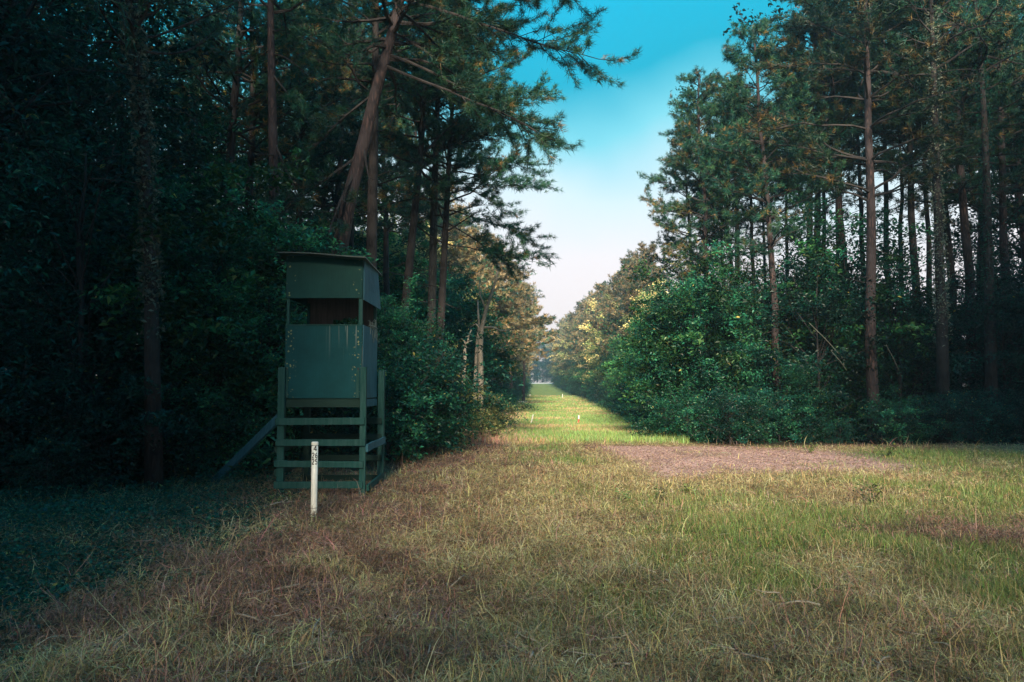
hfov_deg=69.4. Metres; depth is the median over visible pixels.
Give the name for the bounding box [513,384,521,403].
bush
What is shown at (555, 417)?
lane grass
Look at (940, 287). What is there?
vine clad tree
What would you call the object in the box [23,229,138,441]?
understory tree
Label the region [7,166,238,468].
understory tree
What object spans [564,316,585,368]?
broadleaf tree
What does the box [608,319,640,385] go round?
understory tree
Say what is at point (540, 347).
understory tree
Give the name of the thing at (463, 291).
understory tree
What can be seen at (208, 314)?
understory tree
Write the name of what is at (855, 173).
pine tree
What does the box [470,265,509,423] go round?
pale trunked tree
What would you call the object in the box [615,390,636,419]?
bush
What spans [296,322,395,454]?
understory tree
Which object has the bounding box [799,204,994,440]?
understory tree
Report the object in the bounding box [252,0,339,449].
pine tree
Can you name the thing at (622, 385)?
bush
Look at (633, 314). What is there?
broadleaf tree
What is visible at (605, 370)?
understory tree
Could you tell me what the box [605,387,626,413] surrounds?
bush
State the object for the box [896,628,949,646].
fallen stick
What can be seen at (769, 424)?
bush
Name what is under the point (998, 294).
understory tree
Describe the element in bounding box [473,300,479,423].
pale trunked tree
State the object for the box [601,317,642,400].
understory tree
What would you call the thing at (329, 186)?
pine tree
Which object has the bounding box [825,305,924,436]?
understory tree
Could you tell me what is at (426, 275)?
broadleaf tree
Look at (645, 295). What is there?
broadleaf tree
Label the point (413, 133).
pine tree
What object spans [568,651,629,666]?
fallen stick
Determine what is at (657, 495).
weed
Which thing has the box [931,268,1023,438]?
understory tree
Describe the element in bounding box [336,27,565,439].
pine tree
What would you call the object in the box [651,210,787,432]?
understory tree
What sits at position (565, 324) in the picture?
pine tree
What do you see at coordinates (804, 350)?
understory tree
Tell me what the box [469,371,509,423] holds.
bush
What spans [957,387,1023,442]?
bush
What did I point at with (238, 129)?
broadleaf tree
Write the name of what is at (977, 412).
bush
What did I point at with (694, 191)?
pine tree
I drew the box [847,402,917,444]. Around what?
bush
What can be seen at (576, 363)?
understory tree
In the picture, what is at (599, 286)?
pine tree
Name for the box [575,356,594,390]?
understory tree
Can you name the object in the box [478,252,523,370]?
pine tree
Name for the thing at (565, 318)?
pine tree
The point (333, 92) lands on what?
pine tree
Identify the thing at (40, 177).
understory tree
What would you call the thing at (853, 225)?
understory tree
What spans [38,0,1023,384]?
sky
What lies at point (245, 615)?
fallen stick
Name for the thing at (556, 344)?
broadleaf tree
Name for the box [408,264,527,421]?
understory tree
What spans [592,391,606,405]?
bush
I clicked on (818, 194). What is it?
broadleaf tree
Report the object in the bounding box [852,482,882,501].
weed
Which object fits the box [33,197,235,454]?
understory tree
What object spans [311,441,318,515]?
marker pole
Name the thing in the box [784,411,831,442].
bush
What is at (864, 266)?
understory tree
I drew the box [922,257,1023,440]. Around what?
understory tree
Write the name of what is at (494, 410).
bush
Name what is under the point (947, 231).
pine tree
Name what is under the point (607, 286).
pine tree
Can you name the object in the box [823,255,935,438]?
understory tree
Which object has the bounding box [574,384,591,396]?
bush
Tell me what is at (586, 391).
bush
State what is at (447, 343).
understory tree
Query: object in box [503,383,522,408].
bush
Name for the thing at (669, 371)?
understory tree
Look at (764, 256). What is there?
pine tree
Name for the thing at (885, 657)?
fallen stick
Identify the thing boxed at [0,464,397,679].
ground cover
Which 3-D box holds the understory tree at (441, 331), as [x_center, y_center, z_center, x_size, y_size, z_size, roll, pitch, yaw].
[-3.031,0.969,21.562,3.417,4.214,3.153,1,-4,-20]
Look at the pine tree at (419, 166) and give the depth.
23.17 m
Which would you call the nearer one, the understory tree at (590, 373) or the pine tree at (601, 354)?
the pine tree at (601, 354)
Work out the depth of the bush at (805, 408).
22.77 m
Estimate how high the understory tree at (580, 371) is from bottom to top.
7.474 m
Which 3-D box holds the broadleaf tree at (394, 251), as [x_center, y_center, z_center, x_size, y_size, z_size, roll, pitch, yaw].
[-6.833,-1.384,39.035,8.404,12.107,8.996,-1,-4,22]
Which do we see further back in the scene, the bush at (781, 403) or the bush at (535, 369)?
the bush at (535, 369)
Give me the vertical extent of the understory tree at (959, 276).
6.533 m
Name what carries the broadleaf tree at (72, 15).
on the ground at (544, 390)
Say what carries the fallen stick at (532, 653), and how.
on the ground at (544, 390)
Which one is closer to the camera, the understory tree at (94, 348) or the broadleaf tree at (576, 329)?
the understory tree at (94, 348)
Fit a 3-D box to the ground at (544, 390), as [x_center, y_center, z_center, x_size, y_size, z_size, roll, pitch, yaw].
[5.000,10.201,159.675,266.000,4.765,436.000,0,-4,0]
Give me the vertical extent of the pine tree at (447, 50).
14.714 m
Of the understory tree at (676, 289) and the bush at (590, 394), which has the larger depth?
the bush at (590, 394)
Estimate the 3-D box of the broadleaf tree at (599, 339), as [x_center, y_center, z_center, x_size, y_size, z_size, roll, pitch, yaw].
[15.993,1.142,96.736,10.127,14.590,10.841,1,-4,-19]
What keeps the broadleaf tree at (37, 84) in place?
on the ground at (544, 390)
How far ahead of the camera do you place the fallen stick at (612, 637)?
4.56 m
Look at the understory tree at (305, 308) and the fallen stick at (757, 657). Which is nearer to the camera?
the fallen stick at (757, 657)
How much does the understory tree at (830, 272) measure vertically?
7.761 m
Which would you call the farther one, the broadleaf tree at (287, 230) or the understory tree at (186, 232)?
the broadleaf tree at (287, 230)
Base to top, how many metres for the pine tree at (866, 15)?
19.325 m
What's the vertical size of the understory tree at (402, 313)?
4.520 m
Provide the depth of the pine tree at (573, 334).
141.95 m
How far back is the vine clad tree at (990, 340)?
23.67 m
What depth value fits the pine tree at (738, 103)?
25.89 m
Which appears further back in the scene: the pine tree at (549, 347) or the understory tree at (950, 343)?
the pine tree at (549, 347)
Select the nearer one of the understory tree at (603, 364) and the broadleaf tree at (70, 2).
the broadleaf tree at (70, 2)
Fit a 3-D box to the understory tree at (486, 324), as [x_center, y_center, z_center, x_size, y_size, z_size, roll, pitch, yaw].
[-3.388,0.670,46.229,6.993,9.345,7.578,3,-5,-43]
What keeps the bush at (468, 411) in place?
on the ground at (544, 390)
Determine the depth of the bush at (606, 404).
66.97 m
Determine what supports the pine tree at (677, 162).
on the ground at (544, 390)
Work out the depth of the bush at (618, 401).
57.65 m
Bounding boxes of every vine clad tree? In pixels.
[17,0,266,490]
[852,0,1023,442]
[913,0,1023,438]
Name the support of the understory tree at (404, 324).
on the ground at (544, 390)
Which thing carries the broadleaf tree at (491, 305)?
on the ground at (544, 390)
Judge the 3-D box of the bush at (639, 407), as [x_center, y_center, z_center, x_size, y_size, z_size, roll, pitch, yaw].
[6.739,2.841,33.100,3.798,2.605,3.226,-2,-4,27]
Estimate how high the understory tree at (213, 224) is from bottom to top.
6.566 m
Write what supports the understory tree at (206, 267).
on the ground at (544, 390)
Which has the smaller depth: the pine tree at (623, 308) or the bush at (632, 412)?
the bush at (632, 412)
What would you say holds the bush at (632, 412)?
on the ground at (544, 390)
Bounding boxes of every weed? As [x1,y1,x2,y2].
[263,491,290,505]
[612,488,630,501]
[653,486,673,500]
[679,480,700,493]
[799,440,817,452]
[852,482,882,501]
[860,481,886,494]
[874,442,900,456]
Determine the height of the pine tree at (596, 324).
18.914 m
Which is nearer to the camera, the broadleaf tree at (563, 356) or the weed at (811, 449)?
the weed at (811, 449)
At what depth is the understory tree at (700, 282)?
24.99 m
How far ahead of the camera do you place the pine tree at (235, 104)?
22.36 m
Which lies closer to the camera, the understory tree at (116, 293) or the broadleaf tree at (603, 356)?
the understory tree at (116, 293)
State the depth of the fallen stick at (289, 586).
5.52 m
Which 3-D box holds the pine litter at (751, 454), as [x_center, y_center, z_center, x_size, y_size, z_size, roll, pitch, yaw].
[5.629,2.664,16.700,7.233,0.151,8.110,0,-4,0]
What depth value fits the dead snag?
26.00 m
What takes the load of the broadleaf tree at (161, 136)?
on the ground at (544, 390)
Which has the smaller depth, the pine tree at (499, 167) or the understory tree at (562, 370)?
the pine tree at (499, 167)
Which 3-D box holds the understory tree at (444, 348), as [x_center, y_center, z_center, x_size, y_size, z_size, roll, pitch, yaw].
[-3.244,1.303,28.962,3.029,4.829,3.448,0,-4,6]
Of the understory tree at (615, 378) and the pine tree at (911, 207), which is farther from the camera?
the understory tree at (615, 378)
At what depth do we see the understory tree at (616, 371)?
62.43 m
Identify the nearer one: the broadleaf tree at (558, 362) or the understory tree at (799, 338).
the understory tree at (799, 338)
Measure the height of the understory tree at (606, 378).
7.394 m
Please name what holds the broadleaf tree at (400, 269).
on the ground at (544, 390)
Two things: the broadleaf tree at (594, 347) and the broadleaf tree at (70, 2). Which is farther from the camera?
the broadleaf tree at (594, 347)
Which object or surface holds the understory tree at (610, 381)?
on the ground at (544, 390)
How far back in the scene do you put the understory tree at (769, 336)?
26.57 m
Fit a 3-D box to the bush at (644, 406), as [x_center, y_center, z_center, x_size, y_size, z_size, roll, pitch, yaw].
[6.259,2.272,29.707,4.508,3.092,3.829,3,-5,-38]
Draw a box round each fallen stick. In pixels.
[235,610,295,625]
[238,583,298,601]
[274,656,349,681]
[515,630,535,657]
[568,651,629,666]
[590,629,634,640]
[706,641,770,661]
[709,615,736,637]
[755,589,819,608]
[872,656,890,681]
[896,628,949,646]
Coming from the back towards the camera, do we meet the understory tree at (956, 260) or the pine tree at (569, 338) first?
the pine tree at (569, 338)
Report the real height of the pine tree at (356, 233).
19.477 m
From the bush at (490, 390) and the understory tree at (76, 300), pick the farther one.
the bush at (490, 390)
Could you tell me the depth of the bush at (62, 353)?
11.96 m
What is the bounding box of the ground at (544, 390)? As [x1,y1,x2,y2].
[0,384,1023,681]
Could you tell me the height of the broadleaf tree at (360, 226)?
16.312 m
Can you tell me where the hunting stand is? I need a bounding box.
[211,252,385,497]
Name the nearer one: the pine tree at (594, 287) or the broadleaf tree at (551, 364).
the pine tree at (594, 287)
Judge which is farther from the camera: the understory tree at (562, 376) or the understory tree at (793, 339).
the understory tree at (562, 376)
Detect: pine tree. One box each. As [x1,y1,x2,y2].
[132,0,325,278]
[151,0,361,233]
[220,60,333,311]
[224,0,387,316]
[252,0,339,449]
[253,0,642,460]
[253,25,404,309]
[262,0,408,234]
[280,0,495,268]
[290,17,431,432]
[327,15,445,343]
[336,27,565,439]
[339,0,497,361]
[345,7,512,378]
[355,103,478,275]
[405,185,518,336]
[424,208,487,321]
[448,211,505,329]
[469,241,528,354]
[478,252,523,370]
[490,243,560,406]
[496,268,561,402]
[512,283,555,400]
[547,317,563,367]
[548,313,572,361]
[554,314,568,364]
[558,305,583,368]
[559,317,573,364]
[560,299,583,369]
[566,280,606,369]
[566,290,600,364]
[567,300,585,360]
[573,286,602,361]
[583,284,611,358]
[587,251,665,368]
[591,259,634,355]
[591,279,625,371]
[597,255,663,346]
[608,240,672,359]
[636,65,782,436]
[647,119,734,282]
[678,14,847,437]
[686,125,752,287]
[690,67,789,426]
[725,82,791,285]
[727,0,996,440]
[732,0,880,269]
[738,144,790,292]
[744,0,926,434]
[752,105,826,294]
[769,50,873,417]
[803,107,877,419]
[805,42,899,429]
[825,7,931,422]
[827,62,930,278]
[828,1,994,435]
[861,0,1023,431]
[863,36,974,408]
[872,0,1023,437]
[891,7,1023,294]
[906,0,1023,435]
[965,0,1023,276]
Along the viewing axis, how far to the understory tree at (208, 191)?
17.63 m
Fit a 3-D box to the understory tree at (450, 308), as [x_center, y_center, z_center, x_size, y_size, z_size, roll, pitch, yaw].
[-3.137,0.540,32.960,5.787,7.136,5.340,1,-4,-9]
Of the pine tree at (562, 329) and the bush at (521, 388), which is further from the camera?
the pine tree at (562, 329)
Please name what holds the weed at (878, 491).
on the ground at (544, 390)
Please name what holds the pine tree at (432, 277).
on the ground at (544, 390)
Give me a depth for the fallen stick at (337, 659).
4.07 m
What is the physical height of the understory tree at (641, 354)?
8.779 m
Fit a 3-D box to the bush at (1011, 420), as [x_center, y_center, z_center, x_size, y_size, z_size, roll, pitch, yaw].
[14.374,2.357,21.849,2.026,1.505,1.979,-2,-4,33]
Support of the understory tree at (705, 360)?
on the ground at (544, 390)
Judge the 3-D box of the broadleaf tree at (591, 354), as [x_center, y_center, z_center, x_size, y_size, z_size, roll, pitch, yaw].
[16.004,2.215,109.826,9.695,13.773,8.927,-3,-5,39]
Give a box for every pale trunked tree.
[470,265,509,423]
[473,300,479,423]
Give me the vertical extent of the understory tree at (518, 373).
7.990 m
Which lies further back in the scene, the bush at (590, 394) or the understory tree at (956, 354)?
the bush at (590, 394)
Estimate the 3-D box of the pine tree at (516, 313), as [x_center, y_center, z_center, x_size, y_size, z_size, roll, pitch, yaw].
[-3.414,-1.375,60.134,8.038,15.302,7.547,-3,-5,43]
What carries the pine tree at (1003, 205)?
on the ground at (544, 390)
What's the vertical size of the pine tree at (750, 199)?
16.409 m
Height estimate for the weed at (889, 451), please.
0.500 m
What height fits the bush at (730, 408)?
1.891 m
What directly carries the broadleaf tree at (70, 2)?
on the ground at (544, 390)
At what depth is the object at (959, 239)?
37.09 m
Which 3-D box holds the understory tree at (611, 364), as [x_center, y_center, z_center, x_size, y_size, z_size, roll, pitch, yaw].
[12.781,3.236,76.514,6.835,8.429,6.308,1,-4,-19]
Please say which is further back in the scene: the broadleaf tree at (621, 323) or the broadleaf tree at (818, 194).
the broadleaf tree at (621, 323)
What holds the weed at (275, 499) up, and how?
on the ground at (544, 390)
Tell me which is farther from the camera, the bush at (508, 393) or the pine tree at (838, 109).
the bush at (508, 393)
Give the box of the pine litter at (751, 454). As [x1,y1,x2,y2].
[595,445,952,481]
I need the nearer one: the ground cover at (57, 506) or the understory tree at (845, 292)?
the ground cover at (57, 506)
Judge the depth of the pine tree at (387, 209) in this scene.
30.28 m
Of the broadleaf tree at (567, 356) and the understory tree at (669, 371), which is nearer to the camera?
the understory tree at (669, 371)
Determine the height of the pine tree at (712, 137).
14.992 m
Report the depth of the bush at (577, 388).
132.77 m
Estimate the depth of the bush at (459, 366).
19.44 m
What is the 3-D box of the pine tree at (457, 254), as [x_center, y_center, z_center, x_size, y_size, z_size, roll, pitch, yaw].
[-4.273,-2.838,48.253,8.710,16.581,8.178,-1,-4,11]
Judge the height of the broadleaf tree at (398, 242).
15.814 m
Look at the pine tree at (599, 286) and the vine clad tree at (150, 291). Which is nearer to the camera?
the vine clad tree at (150, 291)
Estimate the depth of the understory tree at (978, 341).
26.57 m
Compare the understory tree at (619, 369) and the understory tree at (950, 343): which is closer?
the understory tree at (950, 343)
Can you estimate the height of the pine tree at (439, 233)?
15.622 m
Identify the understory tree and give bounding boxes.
[0,2,229,486]
[1,118,230,456]
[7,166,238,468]
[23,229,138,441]
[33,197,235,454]
[44,263,119,445]
[53,101,303,433]
[66,183,217,443]
[71,182,290,480]
[79,147,382,474]
[110,259,291,478]
[136,187,235,426]
[159,268,279,461]
[161,174,386,484]
[168,266,273,457]
[181,209,357,472]
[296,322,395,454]
[352,272,455,432]
[353,295,432,451]
[377,308,425,444]
[378,251,506,393]
[381,304,465,395]
[397,272,499,420]
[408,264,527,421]
[408,321,463,376]
[413,315,466,379]
[416,259,506,385]
[459,286,499,376]
[513,356,522,391]
[531,344,551,382]
[532,342,550,382]
[556,361,568,381]
[558,360,569,385]
[564,356,583,391]
[570,360,585,384]
[574,359,588,386]
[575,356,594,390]
[583,353,602,398]
[589,356,606,399]
[594,351,609,388]
[595,336,618,389]
[596,353,615,393]
[597,247,771,434]
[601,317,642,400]
[603,333,628,397]
[605,338,641,391]
[607,334,624,392]
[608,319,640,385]
[608,351,624,390]
[614,295,660,384]
[621,252,758,439]
[623,281,726,435]
[623,289,697,402]
[625,294,751,436]
[626,239,784,438]
[628,275,689,416]
[639,280,764,439]
[640,274,778,438]
[644,254,744,429]
[648,248,797,439]
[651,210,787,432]
[652,244,770,437]
[665,259,791,433]
[671,280,779,435]
[714,250,814,436]
[730,193,903,436]
[731,270,865,434]
[735,307,784,420]
[742,186,961,437]
[743,232,948,438]
[744,264,812,418]
[746,239,893,435]
[748,248,897,442]
[754,298,845,435]
[757,190,933,435]
[759,262,860,420]
[760,315,842,434]
[763,258,860,437]
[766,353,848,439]
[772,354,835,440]
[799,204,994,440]
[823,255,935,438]
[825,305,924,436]
[832,331,907,436]
[855,327,935,433]
[861,297,966,435]
[879,274,1014,434]
[910,279,997,433]
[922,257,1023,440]
[924,261,1023,433]
[925,270,1023,409]
[927,210,1023,440]
[929,222,1023,386]
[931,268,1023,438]
[951,258,1023,440]
[975,276,1017,378]
[998,266,1023,383]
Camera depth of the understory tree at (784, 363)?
26.63 m
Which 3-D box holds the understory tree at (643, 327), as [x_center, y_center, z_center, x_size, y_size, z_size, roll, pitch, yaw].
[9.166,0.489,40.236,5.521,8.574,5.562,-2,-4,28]
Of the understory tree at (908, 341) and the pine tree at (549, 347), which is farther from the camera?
the pine tree at (549, 347)
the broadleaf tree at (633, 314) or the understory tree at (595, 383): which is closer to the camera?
the broadleaf tree at (633, 314)
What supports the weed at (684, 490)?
on the ground at (544, 390)
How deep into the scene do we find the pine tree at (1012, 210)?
32.23 m
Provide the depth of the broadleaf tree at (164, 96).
20.82 m
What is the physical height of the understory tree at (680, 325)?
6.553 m
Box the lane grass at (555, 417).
[445,395,690,444]
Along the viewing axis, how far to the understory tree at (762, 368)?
26.38 m
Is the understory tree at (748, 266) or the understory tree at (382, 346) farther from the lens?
the understory tree at (748, 266)
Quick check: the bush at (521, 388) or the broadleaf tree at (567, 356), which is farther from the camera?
the broadleaf tree at (567, 356)
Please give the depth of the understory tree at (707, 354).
25.02 m
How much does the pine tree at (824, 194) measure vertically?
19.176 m
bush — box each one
[0,316,209,494]
[90,360,265,492]
[202,336,338,455]
[227,365,374,473]
[276,360,418,471]
[298,331,467,456]
[301,344,460,466]
[351,319,523,438]
[369,343,486,460]
[387,352,518,455]
[408,369,479,450]
[432,371,513,445]
[462,371,505,426]
[462,379,524,437]
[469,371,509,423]
[484,379,538,430]
[501,382,519,406]
[503,377,518,402]
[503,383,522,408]
[507,375,530,399]
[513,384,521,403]
[527,363,540,382]
[529,357,548,382]
[529,359,551,382]
[536,357,552,382]
[567,382,580,395]
[568,382,583,394]
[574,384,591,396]
[579,381,598,399]
[582,381,600,401]
[586,385,604,402]
[587,381,612,406]
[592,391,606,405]
[593,388,613,408]
[598,386,622,411]
[599,387,623,413]
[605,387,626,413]
[610,383,636,416]
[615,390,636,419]
[615,391,634,416]
[618,375,663,427]
[619,385,666,426]
[622,367,689,430]
[622,381,698,436]
[642,382,725,443]
[682,383,778,446]
[684,382,768,443]
[712,384,793,442]
[738,382,825,443]
[772,384,850,442]
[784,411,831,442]
[824,416,859,443]
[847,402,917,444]
[859,382,952,444]
[872,397,943,441]
[902,394,981,443]
[910,385,996,443]
[938,389,1015,444]
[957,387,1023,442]
[965,396,1023,443]
[980,393,1023,443]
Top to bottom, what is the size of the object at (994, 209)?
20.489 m
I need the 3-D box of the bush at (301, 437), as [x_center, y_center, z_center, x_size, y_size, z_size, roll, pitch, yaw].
[-4.221,1.399,14.736,3.112,2.366,3.186,2,-4,-30]
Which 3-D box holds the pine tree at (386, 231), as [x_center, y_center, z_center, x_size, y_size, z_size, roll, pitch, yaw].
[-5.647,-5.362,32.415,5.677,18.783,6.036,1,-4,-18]
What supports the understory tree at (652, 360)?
on the ground at (544, 390)
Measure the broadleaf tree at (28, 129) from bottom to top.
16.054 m
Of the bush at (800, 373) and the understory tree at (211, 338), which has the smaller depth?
the understory tree at (211, 338)
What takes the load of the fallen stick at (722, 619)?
on the ground at (544, 390)
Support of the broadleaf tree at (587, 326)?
on the ground at (544, 390)
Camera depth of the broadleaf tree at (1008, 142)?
30.69 m
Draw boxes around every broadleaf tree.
[0,0,119,283]
[0,0,182,309]
[0,0,240,420]
[0,1,112,291]
[1,0,236,446]
[3,6,108,299]
[4,2,263,391]
[10,21,210,252]
[13,8,221,236]
[45,92,207,255]
[64,0,304,265]
[108,37,292,227]
[127,24,311,251]
[201,155,363,350]
[235,159,420,310]
[291,180,452,372]
[313,207,379,234]
[327,209,454,341]
[377,222,480,330]
[394,217,476,341]
[406,242,499,373]
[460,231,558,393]
[545,337,559,378]
[546,321,571,373]
[548,321,565,369]
[550,318,568,382]
[558,324,572,374]
[562,328,577,377]
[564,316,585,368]
[565,327,576,375]
[567,319,586,394]
[569,309,587,378]
[576,298,604,382]
[581,294,611,382]
[583,331,605,384]
[589,307,617,377]
[595,330,620,386]
[599,279,668,387]
[609,277,673,385]
[611,284,681,388]
[619,279,670,353]
[619,284,665,387]
[621,289,670,353]
[669,73,787,281]
[722,0,892,253]
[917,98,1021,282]
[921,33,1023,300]
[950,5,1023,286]
[992,72,1023,241]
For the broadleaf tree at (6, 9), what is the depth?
15.05 m
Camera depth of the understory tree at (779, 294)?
27.35 m
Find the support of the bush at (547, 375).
on the ground at (544, 390)
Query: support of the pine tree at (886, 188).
on the ground at (544, 390)
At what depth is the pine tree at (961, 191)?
25.35 m
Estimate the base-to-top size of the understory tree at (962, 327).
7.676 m
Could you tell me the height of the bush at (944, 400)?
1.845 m
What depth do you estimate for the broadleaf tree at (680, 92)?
32.72 m
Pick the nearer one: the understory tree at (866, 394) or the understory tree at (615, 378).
the understory tree at (866, 394)
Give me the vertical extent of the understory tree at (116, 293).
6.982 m
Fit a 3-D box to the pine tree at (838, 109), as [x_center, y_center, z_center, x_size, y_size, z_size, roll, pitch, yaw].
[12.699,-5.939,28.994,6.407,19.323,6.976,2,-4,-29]
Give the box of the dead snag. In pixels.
[461,330,471,388]
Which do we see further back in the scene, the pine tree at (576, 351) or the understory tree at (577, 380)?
the pine tree at (576, 351)
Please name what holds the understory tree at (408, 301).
on the ground at (544, 390)
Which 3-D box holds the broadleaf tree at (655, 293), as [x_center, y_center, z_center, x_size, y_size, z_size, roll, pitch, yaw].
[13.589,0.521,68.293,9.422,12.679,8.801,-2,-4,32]
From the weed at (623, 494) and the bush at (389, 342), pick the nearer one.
the weed at (623, 494)
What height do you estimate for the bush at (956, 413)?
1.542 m
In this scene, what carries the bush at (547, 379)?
on the ground at (544, 390)
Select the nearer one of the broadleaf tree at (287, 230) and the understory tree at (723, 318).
the understory tree at (723, 318)
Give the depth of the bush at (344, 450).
14.69 m
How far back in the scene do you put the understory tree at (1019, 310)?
25.80 m
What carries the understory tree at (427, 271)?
on the ground at (544, 390)
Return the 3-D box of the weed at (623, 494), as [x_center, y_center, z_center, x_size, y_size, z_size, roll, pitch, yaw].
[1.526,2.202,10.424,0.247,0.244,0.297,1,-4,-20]
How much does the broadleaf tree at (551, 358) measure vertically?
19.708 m
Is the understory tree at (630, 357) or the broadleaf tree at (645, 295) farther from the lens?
the broadleaf tree at (645, 295)
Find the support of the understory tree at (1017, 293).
on the ground at (544, 390)
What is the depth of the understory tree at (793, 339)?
26.72 m
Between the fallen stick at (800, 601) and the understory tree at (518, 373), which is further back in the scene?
the understory tree at (518, 373)
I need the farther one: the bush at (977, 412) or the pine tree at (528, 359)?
the pine tree at (528, 359)
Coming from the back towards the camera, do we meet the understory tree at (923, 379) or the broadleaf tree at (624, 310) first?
the broadleaf tree at (624, 310)
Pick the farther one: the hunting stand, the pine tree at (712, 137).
the pine tree at (712, 137)
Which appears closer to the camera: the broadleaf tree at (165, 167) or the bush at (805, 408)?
the bush at (805, 408)
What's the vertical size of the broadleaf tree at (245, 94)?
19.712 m
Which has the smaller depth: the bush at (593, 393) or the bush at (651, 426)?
the bush at (651, 426)
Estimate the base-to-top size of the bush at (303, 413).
3.076 m
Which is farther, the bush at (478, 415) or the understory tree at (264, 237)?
the bush at (478, 415)
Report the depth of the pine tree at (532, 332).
71.39 m
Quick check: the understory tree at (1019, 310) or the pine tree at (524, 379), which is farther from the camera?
the pine tree at (524, 379)
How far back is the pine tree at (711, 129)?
31.25 m
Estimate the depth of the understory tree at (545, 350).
332.61 m
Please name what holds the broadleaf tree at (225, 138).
on the ground at (544, 390)
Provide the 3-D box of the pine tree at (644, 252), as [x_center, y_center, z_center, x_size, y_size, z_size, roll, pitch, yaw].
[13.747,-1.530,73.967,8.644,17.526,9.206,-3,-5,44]
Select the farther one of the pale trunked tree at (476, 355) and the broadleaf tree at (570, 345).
the broadleaf tree at (570, 345)
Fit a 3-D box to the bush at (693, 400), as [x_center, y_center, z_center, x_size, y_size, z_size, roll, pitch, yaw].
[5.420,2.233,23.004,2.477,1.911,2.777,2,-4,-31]
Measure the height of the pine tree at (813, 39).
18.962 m
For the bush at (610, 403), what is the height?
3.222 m
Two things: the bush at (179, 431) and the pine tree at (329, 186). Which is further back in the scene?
the pine tree at (329, 186)
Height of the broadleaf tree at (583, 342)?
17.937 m
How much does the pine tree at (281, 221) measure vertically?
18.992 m
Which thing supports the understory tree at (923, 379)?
on the ground at (544, 390)
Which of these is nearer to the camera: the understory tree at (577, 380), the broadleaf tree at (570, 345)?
the understory tree at (577, 380)
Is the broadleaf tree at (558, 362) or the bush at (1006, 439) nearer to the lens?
the bush at (1006, 439)
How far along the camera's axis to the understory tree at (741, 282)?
27.89 m
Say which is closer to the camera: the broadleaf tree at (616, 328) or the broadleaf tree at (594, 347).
the broadleaf tree at (616, 328)
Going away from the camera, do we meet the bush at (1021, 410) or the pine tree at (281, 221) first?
the bush at (1021, 410)
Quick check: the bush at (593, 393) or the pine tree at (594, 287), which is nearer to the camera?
the bush at (593, 393)
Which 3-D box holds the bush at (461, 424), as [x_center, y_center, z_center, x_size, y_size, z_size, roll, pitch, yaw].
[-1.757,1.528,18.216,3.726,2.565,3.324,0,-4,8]
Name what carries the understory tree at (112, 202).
on the ground at (544, 390)
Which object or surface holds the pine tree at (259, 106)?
on the ground at (544, 390)
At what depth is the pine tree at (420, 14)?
20.25 m
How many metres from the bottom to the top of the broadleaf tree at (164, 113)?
17.685 m
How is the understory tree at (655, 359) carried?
on the ground at (544, 390)
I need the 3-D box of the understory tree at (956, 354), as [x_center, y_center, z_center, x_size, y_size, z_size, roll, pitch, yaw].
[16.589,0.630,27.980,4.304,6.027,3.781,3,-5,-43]
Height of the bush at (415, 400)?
2.565 m
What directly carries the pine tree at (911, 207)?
on the ground at (544, 390)
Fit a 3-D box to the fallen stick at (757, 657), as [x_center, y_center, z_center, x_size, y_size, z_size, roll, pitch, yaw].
[1.281,1.854,4.367,0.058,0.110,0.537,3,-5,-44]
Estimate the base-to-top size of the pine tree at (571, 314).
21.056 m
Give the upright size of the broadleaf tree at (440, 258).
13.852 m
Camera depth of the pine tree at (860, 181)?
34.31 m
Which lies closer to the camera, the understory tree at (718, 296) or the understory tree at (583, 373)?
the understory tree at (718, 296)
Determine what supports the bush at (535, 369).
on the ground at (544, 390)
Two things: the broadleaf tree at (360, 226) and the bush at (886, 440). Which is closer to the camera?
the bush at (886, 440)
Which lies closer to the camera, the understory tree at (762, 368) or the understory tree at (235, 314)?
the understory tree at (235, 314)
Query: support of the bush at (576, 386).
on the ground at (544, 390)
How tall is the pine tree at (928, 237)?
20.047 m
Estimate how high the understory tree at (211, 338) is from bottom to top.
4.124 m
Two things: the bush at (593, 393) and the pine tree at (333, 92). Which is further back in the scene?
the bush at (593, 393)
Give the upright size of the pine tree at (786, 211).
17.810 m
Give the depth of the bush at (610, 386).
86.48 m
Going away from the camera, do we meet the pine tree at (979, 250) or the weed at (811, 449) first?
the weed at (811, 449)
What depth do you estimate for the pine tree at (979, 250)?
35.49 m
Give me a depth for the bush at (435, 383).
16.81 m
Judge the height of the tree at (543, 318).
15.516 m
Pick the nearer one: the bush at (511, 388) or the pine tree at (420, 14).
the pine tree at (420, 14)
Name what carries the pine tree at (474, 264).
on the ground at (544, 390)
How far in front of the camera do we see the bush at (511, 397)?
30.73 m
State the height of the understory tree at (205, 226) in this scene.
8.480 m
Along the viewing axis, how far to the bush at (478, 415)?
20.61 m
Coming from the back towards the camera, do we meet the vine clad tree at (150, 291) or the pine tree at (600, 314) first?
the pine tree at (600, 314)
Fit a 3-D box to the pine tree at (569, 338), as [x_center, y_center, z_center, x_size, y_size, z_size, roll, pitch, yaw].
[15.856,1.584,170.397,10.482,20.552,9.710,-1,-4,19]

